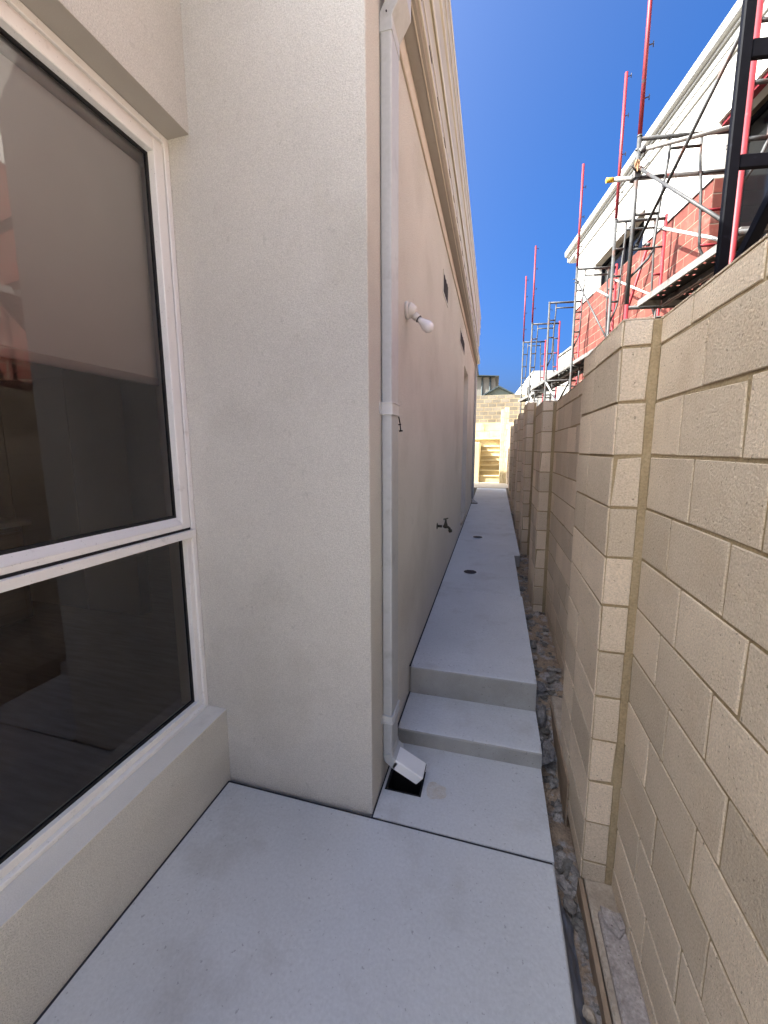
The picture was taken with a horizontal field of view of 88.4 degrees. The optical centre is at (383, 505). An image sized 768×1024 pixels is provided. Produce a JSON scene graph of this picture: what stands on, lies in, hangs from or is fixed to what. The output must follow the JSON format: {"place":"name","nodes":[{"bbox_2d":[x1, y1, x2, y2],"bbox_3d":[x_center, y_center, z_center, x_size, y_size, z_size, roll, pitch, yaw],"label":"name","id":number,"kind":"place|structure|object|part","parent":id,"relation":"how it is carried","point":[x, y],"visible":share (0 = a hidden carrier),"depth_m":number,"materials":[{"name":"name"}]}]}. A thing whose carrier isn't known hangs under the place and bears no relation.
{"place":"outdoors","nodes":[
{"label":"outdoors","id":0,"kind":"place"},
{"bbox_2d":[36,782,575,1023],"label":"concrete slab","id":1,"kind":"structure","parent":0,"point":[249,905],"depth_m":1.32,"materials":[{"name":"grey concrete"}]},
{"bbox_2d":[33,766,389,1023],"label":"slab joint","id":2,"kind":"object","parent":1,"relation":"on","point":[89,955],"visible":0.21,"depth_m":1.42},
{"bbox_2d":[230,781,552,864],"bbox_3d":[-0.050,1.422,1.747,1.472,0.094,0.009,2,8,15],"label":"slab joint","id":3,"kind":"object","parent":1,"relation":"on","point":[394,823],"visible":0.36,"depth_m":1.71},
{"bbox_2d":[558,895,586,1023],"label":"plastic membrane","id":4,"kind":"object","parent":1,"relation":"hanging from","point":[575,980],"visible":0.88,"depth_m":1.30,"materials":[{"name":"black plastic"}]},
{"bbox_2d":[373,742,553,865],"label":"concrete slab","id":5,"kind":"structure","parent":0,"point":[499,805],"depth_m":1.79,"materials":[{"name":"grey concrete"}]},
{"bbox_2d":[385,768,425,796],"bbox_3d":[0.107,1.515,1.956,0.174,0.349,0.152,2,8,15],"label":"drain pit","id":6,"kind":"object","parent":5,"relation":"in","point":[398,782],"visible":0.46,"depth_m":2.02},
{"bbox_2d":[427,782,445,798],"bbox_3d":[0.249,1.349,1.868,0.096,0.001,0.098,2,8,15],"label":"silt patch","id":7,"kind":"object","parent":5,"relation":"on","point":[435,790],"visible":1,"depth_m":1.87,"materials":[{"name":"grey soil"}]},
{"bbox_2d":[398,692,541,768],"bbox_3d":[0.485,1.300,2.266,0.743,0.186,0.372,2,8,15],"label":"concrete step","id":8,"kind":"object","parent":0,"point":[496,733],"visible":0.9,"depth_m":2.17,"materials":[{"name":"grey concrete"}]},
{"bbox_2d":[410,589,536,710],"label":"concrete path","id":9,"kind":"structure","parent":0,"point":[474,647],"depth_m":2.62,"materials":[{"name":"grey concrete"}]},
{"bbox_2d":[398,502,471,726],"bbox_3d":[1.021,0.609,5.530,0.010,0.431,7.070,2,8,15],"label":"slab joint","id":10,"kind":"object","parent":9,"relation":"on","point":[426,623],"visible":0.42,"depth_m":3.00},
{"bbox_2d":[440,552,520,595],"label":"concrete path","id":11,"kind":"structure","parent":0,"point":[496,574],"depth_m":4.12,"materials":[{"name":"grey concrete"}]},
{"bbox_2d":[462,569,477,573],"bbox_3d":[0.918,0.702,4.210,0.164,0.004,0.164,2,10,15],"label":"floor drain","id":12,"kind":"object","parent":11,"relation":"on","point":[468,571],"visible":1,"depth_m":4.22,"materials":[{"name":"black metal"}]},
{"bbox_2d":[454,488,519,566],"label":"concrete path","id":13,"kind":"structure","parent":0,"point":[489,518],"depth_m":6.32,"materials":[{"name":"grey concrete"}]},
{"bbox_2d":[471,482,507,501],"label":"sandy yard","id":14,"kind":"structure","parent":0,"point":[489,485],"depth_m":12.08,"materials":[{"name":"beige sand"}]},
{"bbox_2d":[474,442,499,481],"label":"garden stairs","id":15,"kind":"structure","parent":14,"relation":"on","point":[487,459],"depth_m":13.56,"materials":[{"name":"stone"}]},
{"bbox_2d":[475,394,524,465],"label":"retaining wall","id":16,"kind":"structure","parent":14,"relation":"on","point":[489,408],"depth_m":14.66,"materials":[{"name":"stone"}]},
{"bbox_2d":[499,407,509,482],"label":"end piers","id":17,"kind":"structure","parent":14,"relation":"on","point":[504,442],"depth_m":12.69,"materials":[{"name":"stone"}]},
{"bbox_2d":[520,276,545,412],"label":"scaffold tower","id":18,"kind":"structure","parent":0,"point":[528,342],"depth_m":12.16,"materials":[{"name":"metal"}]},
{"bbox_2d":[515,370,556,404],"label":"white garage","id":19,"kind":"structure","parent":0,"point":[535,379],"depth_m":13.37,"materials":[{"name":"white paint"}]},
{"bbox_2d":[528,245,560,401],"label":"scaffold tower","id":20,"kind":"structure","parent":0,"point":[531,353],"depth_m":10.10,"materials":[{"name":"metal"}]},
{"bbox_2d":[518,391,543,401],"bbox_3d":[4.200,-3.132,11.341,0.241,0.062,2.054,1,8,7],"label":"scaffold plank","id":21,"kind":"object","parent":20,"relation":"on","point":[524,399],"visible":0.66,"depth_m":11.29,"materials":[{"name":"metal"}]},
{"bbox_2d":[507,493,601,1023],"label":"soil","id":22,"kind":"structure","parent":0,"point":[561,834],"depth_m":2.06,"materials":[{"name":"soil"}]},
{"bbox_2d":[525,614,532,619],"bbox_3d":[1.274,0.992,3.510,0.127,0.060,0.067,-6,10,-37],"label":"concrete lump","id":23,"kind":"object","parent":22,"relation":"on","point":[528,616],"visible":0.61,"depth_m":3.49,"materials":[{"name":"grey concrete"}]},
{"bbox_2d":[530,640,536,652],"bbox_3d":[1.137,1.070,3.027,0.066,0.071,0.145,2,8,15],"label":"concrete lump","id":24,"kind":"object","parent":22,"relation":"on","point":[533,646],"visible":0.8,"depth_m":2.99,"materials":[{"name":"grey concrete"}]},
{"bbox_2d":[536,681,546,694],"bbox_3d":[0.994,1.157,2.511,0.072,0.056,0.132,2,8,15],"label":"concrete lump","id":25,"kind":"object","parent":22,"relation":"on","point":[541,688],"visible":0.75,"depth_m":2.48,"materials":[{"name":"grey concrete"}]},
{"bbox_2d":[536,704,547,727],"bbox_3d":[0.912,1.222,2.292,0.060,0.147,0.116,6,10,35],"label":"concrete lump","id":26,"kind":"object","parent":22,"relation":"on","point":[541,715],"visible":0.89,"depth_m":2.28,"materials":[{"name":"grey concrete"}]},
{"bbox_2d":[541,739,553,765],"bbox_3d":[0.868,1.313,2.100,0.077,0.109,0.198,5,10,33],"label":"concrete lump","id":27,"kind":"object","parent":22,"relation":"on","point":[547,748],"visible":0.83,"depth_m":2.06,"materials":[{"name":"grey concrete"}]},
{"bbox_2d":[517,551,600,1023],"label":"loose rubble","id":28,"kind":"object","parent":22,"relation":"on","point":[564,866],"visible":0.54,"depth_m":1.90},
{"bbox_2d":[582,1004,596,1023],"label":"concrete lump","id":29,"kind":"object","parent":28,"relation":"on","point":[589,1016],"visible":1,"depth_m":1.19,"materials":[{"name":"beige concrete"}]},
{"bbox_2d":[563,894,576,915],"bbox_3d":[0.701,1.505,1.492,0.046,0.044,0.067,2,8,15],"label":"concrete lump","id":30,"kind":"object","parent":22,"relation":"on","point":[569,906],"visible":1,"depth_m":1.48,"materials":[{"name":"grey concrete"}]},
{"bbox_2d":[550,701,611,1023],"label":"formwork board","id":31,"kind":"object","parent":22,"relation":"on","point":[564,785],"visible":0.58,"depth_m":1.46,"materials":[{"name":"wood"}]},
{"bbox_2d":[544,299,581,400],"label":"scaffold tower","id":32,"kind":"structure","parent":0,"point":[548,337],"depth_m":8.70,"materials":[{"name":"silver metal"}]},
{"bbox_2d":[530,379,556,389],"bbox_3d":[3.841,-2.933,9.561,0.241,0.062,1.394,1,8,7],"label":"scaffold plank","id":33,"kind":"object","parent":32,"relation":"on","point":[539,386],"visible":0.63,"depth_m":9.76,"materials":[{"name":"metal"}]},
{"bbox_2d":[543,381,556,400],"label":"brace tube","id":34,"kind":"object","parent":32,"relation":"attached to","point":[550,390],"visible":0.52,"depth_m":8.47,"materials":[{"name":"metal"}]},
{"bbox_2d":[541,379,568,389],"bbox_3d":[4.100,-2.930,9.531,0.241,0.062,1.394,1,8,7],"label":"scaffold plank","id":35,"kind":"object","parent":32,"relation":"on","point":[557,383],"visible":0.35,"depth_m":9.55,"materials":[{"name":"metal"}]},
{"bbox_2d":[559,379,568,397],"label":"brace tube","id":36,"kind":"object","parent":32,"relation":"attached to","point":[566,386],"visible":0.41,"depth_m":7.60,"materials":[{"name":"silver metal"}]},
{"bbox_2d":[451,0,736,392],"label":"sky","id":37,"kind":"structure","parent":0,"point":[541,82],"materials":[{"name":"blue"}]},
{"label":"building site ground","id":38,"kind":"structure","parent":0,"visible":0},
{"bbox_2d":[483,385,514,395],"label":"gable shed","id":39,"kind":"structure","parent":38,"relation":"on","point":[498,390],"depth_m":24.23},
{"bbox_2d":[557,346,570,399],"bbox_3d":[5.394,-1.917,10.373,1.520,4.160,1.140,1,8,7],"label":"white porch","id":40,"kind":"object","parent":38,"relation":"on","point":[564,357],"visible":0.11,"depth_m":10.28,"materials":[{"name":"white paint"}]},
{"bbox_2d":[569,163,617,389],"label":"scaffold tower","id":41,"kind":"structure","parent":38,"relation":"on","point":[573,344],"depth_m":7.00,"materials":[{"name":"metal"}]},
{"bbox_2d":[547,348,593,379],"bbox_3d":[3.580,-2.630,7.322,0.241,0.062,2.964,1,8,7],"label":"scaffold plank","id":42,"kind":"object","parent":41,"relation":"on","point":[561,372],"visible":0.57,"depth_m":7.80,"materials":[{"name":"metal"}]},
{"bbox_2d":[559,367,583,379],"bbox_3d":[3.838,-2.626,7.292,0.241,0.062,2.964,1,8,7],"label":"scaffold plank","id":43,"kind":"object","parent":41,"relation":"on","point":[573,374],"visible":0.19,"depth_m":8.38,"materials":[{"name":"metal"}]},
{"bbox_2d":[574,281,605,336],"bbox_3d":[3.340,-3.195,6.405,0.092,1.419,1.478,1,8,7],"label":"brace tube","id":44,"kind":"object","parent":41,"relation":"attached to","point":[596,318],"visible":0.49,"depth_m":6.35,"materials":[{"name":"silver metal"}]},
{"bbox_2d":[606,71,667,335],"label":"scaffold tower","id":45,"kind":"structure","parent":38,"relation":"on","point":[614,248],"depth_m":5.53,"materials":[{"name":"metal"}]},
{"bbox_2d":[573,277,608,298],"bbox_3d":[3.319,-3.521,6.356,0.096,0.852,1.465,1,8,7],"label":"brace tube","id":46,"kind":"object","parent":45,"relation":"attached to","point":[594,288],"visible":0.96,"depth_m":6.25,"materials":[{"name":"metal"}]},
{"bbox_2d":[613,279,656,295],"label":"brace tube","id":47,"kind":"object","parent":45,"relation":"attached to","point":[633,287],"visible":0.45,"depth_m":6.26,"materials":[{"name":"metal"}]},
{"bbox_2d":[628,242,650,310],"bbox_3d":[4.052,-3.255,6.636,0.107,1.770,0.947,0,8,0],"label":"brace tube","id":48,"kind":"object","parent":45,"relation":"attached to","point":[647,244],"visible":0.45,"depth_m":6.31,"materials":[{"name":"red paint"}]},
{"bbox_2d":[658,226,717,240],"bbox_3d":[3.715,-3.331,4.834,0.102,0.946,1.594,1,8,12],"label":"brace tube","id":49,"kind":"object","parent":45,"relation":"attached to","point":[705,236],"visible":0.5,"depth_m":4.82,"materials":[{"name":"metal"}]},
{"bbox_2d":[565,0,767,388],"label":"brick house","id":50,"kind":"structure","parent":38,"relation":"on","point":[680,111],"depth_m":5.51,"materials":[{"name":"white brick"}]},
{"bbox_2d":[601,222,643,285],"bbox_3d":[4.498,-4.649,7.354,0.060,0.551,1.996,1,8,7],"label":"window","id":51,"kind":"structure","parent":50,"relation":"in","point":[618,253],"depth_m":7.51,"materials":[{"name":"black glass"}]},
{"bbox_2d":[737,100,767,241],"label":"window","id":52,"kind":"structure","parent":50,"relation":"in","point":[755,188],"depth_m":4.57,"materials":[{"name":"black metal"}]},
{"bbox_2d":[623,0,728,318],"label":"scaffold tower","id":53,"kind":"structure","parent":38,"relation":"on","point":[634,214],"depth_m":4.10,"materials":[{"name":"metal"}]},
{"bbox_2d":[634,159,639,171],"bbox_3d":[2.628,-3.540,4.101,0.053,0.136,0.046,-3,8,-17],"label":"rag","id":54,"kind":"object","parent":53,"relation":"attached to","point":[637,163],"visible":1,"depth_m":4.09,"materials":[{"name":"fabric"}]},
{"bbox_2d":[605,162,723,182],"bbox_3d":[2.947,-3.485,4.103,1.170,0.125,0.136,1,8,7],"label":"putlog tube","id":55,"kind":"object","parent":53,"relation":"attached to","point":[634,175],"visible":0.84,"depth_m":4.12,"materials":[{"name":"metal"}]},
{"bbox_2d":[635,165,719,220],"bbox_3d":[2.559,-2.749,3.468,0.092,1.370,1.538,1,8,6],"label":"brace tube","id":56,"kind":"object","parent":53,"relation":"attached to","point":[706,210],"visible":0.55,"depth_m":3.41,"materials":[{"name":"silver metal"}]},
{"bbox_2d":[635,125,728,153],"bbox_3d":[3.071,-3.707,3.977,0.956,0.118,0.060,2,8,17],"label":"brace tube","id":57,"kind":"object","parent":53,"relation":"attached to","point":[644,149],"visible":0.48,"depth_m":3.98,"materials":[{"name":"metal"}]},
{"bbox_2d":[633,10,741,247],"bbox_3d":[2.612,-3.122,3.495,0.094,0.928,1.465,1,8,6],"label":"brace tube","id":58,"kind":"object","parent":53,"relation":"attached to","point":[707,101],"visible":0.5,"depth_m":3.35,"materials":[{"name":"silver metal"}]},
{"bbox_2d":[661,273,713,306],"bbox_3d":[3.019,-2.071,3.511,0.241,0.062,1.464,1,8,7],"label":"scaffold plank","id":59,"kind":"object","parent":53,"relation":"attached to","point":[678,299],"visible":0.2,"depth_m":4.02,"materials":[{"name":"metal"}]},
{"bbox_2d":[713,0,767,275],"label":"black post","id":60,"kind":"object","parent":38,"relation":"on","point":[749,49],"visible":0.48,"depth_m":2.12,"materials":[{"name":"metal"}]},
{"bbox_2d":[729,0,767,263],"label":"scaffold tower","id":61,"kind":"structure","parent":38,"relation":"on","point":[746,138],"depth_m":2.69,"materials":[{"name":"metal"}]},
{"bbox_2d":[637,226,761,306],"bbox_3d":[2.765,-2.073,3.530,0.241,0.062,1.444,1,8,7],"label":"scaffold plank","id":62,"kind":"object","parent":61,"relation":"attached to","point":[701,272],"visible":0.72,"depth_m":3.67,"materials":[{"name":"metal"}]},
{"label":"ground","id":63,"kind":"structure","parent":0,"visible":0},
{"bbox_2d":[0,0,480,1023],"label":"rendered house","id":64,"kind":"structure","parent":63,"relation":"on","point":[194,562],"depth_m":1.68,"materials":[{"name":"white paint"}]},
{"bbox_2d":[0,517,33,627],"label":"kitchen cabinet","id":65,"kind":"object","parent":64,"relation":"in","point":[15,605],"visible":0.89,"depth_m":3.08,"materials":[{"name":"paint"}]},
{"bbox_3d":[-2.952,0.581,2.884,0.018,0.700,0.600,2,8,15],"label":"cabinet door","id":66,"kind":"part","parent":65,"relation":"part of","materials":[{"name":"wood"}]},
{"bbox_2d":[0,35,159,385],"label":"roller blind","id":67,"kind":"object","parent":64,"relation":"attached to","point":[75,291],"visible":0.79,"depth_m":1.31,"materials":[{"name":"beige fabric"}]},
{"bbox_2d":[0,0,207,891],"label":"window","id":68,"kind":"structure","parent":64,"relation":"in","point":[26,565],"depth_m":1.52,"materials":[{"name":"white metal"}]},
{"bbox_2d":[379,0,426,784],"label":"downpipe","id":69,"kind":"object","parent":64,"relation":"attached to","point":[394,19],"visible":1,"depth_m":1.66,"materials":[{"name":"metal"}]},
{"bbox_2d":[404,301,433,332],"bbox_3d":[0.185,-0.977,2.042,0.146,0.163,0.089,2,8,15],"label":"wall lamp","id":70,"kind":"object","parent":64,"relation":"attached to","point":[411,311],"visible":1,"depth_m":2.02,"materials":[{"name":"plastic"}]},
{"bbox_2d":[436,518,451,532],"bbox_3d":[0.533,0.168,3.471,0.134,0.130,0.059,2,8,15],"label":"garden tap","id":71,"kind":"object","parent":64,"relation":"attached to","point":[445,525],"visible":1,"depth_m":3.46,"materials":[{"name":"black metal"}]},
{"bbox_2d":[471,363,476,502],"bbox_3d":[2.003,-1.539,8.591,0.128,2.983,0.100,2,8,15],"label":"downpipe","id":72,"kind":"object","parent":64,"relation":"attached to","point":[474,431],"visible":0.98,"depth_m":8.55,"materials":[{"name":"metal"}]},
{"bbox_2d":[477,375,498,395],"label":"clad house","id":73,"kind":"structure","parent":63,"relation":"on","point":[486,383],"depth_m":28.16,"materials":[{"name":"grey metal"}]},
{"bbox_2d":[506,233,767,1023],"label":"block fence","id":74,"kind":"object","parent":63,"relation":"on","point":[637,471],"visible":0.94,"depth_m":1.13,"materials":[{"name":"concrete"}]},
{"bbox_2d":[600,905,625,940],"bbox_3d":[0.806,1.465,1.386,0.067,0.012,0.093,2,8,15],"label":"mortar flake","id":75,"kind":"object","parent":74,"relation":"on","point":[609,921],"visible":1,"depth_m":1.39,"materials":[{"name":"grey concrete"}]}
]}

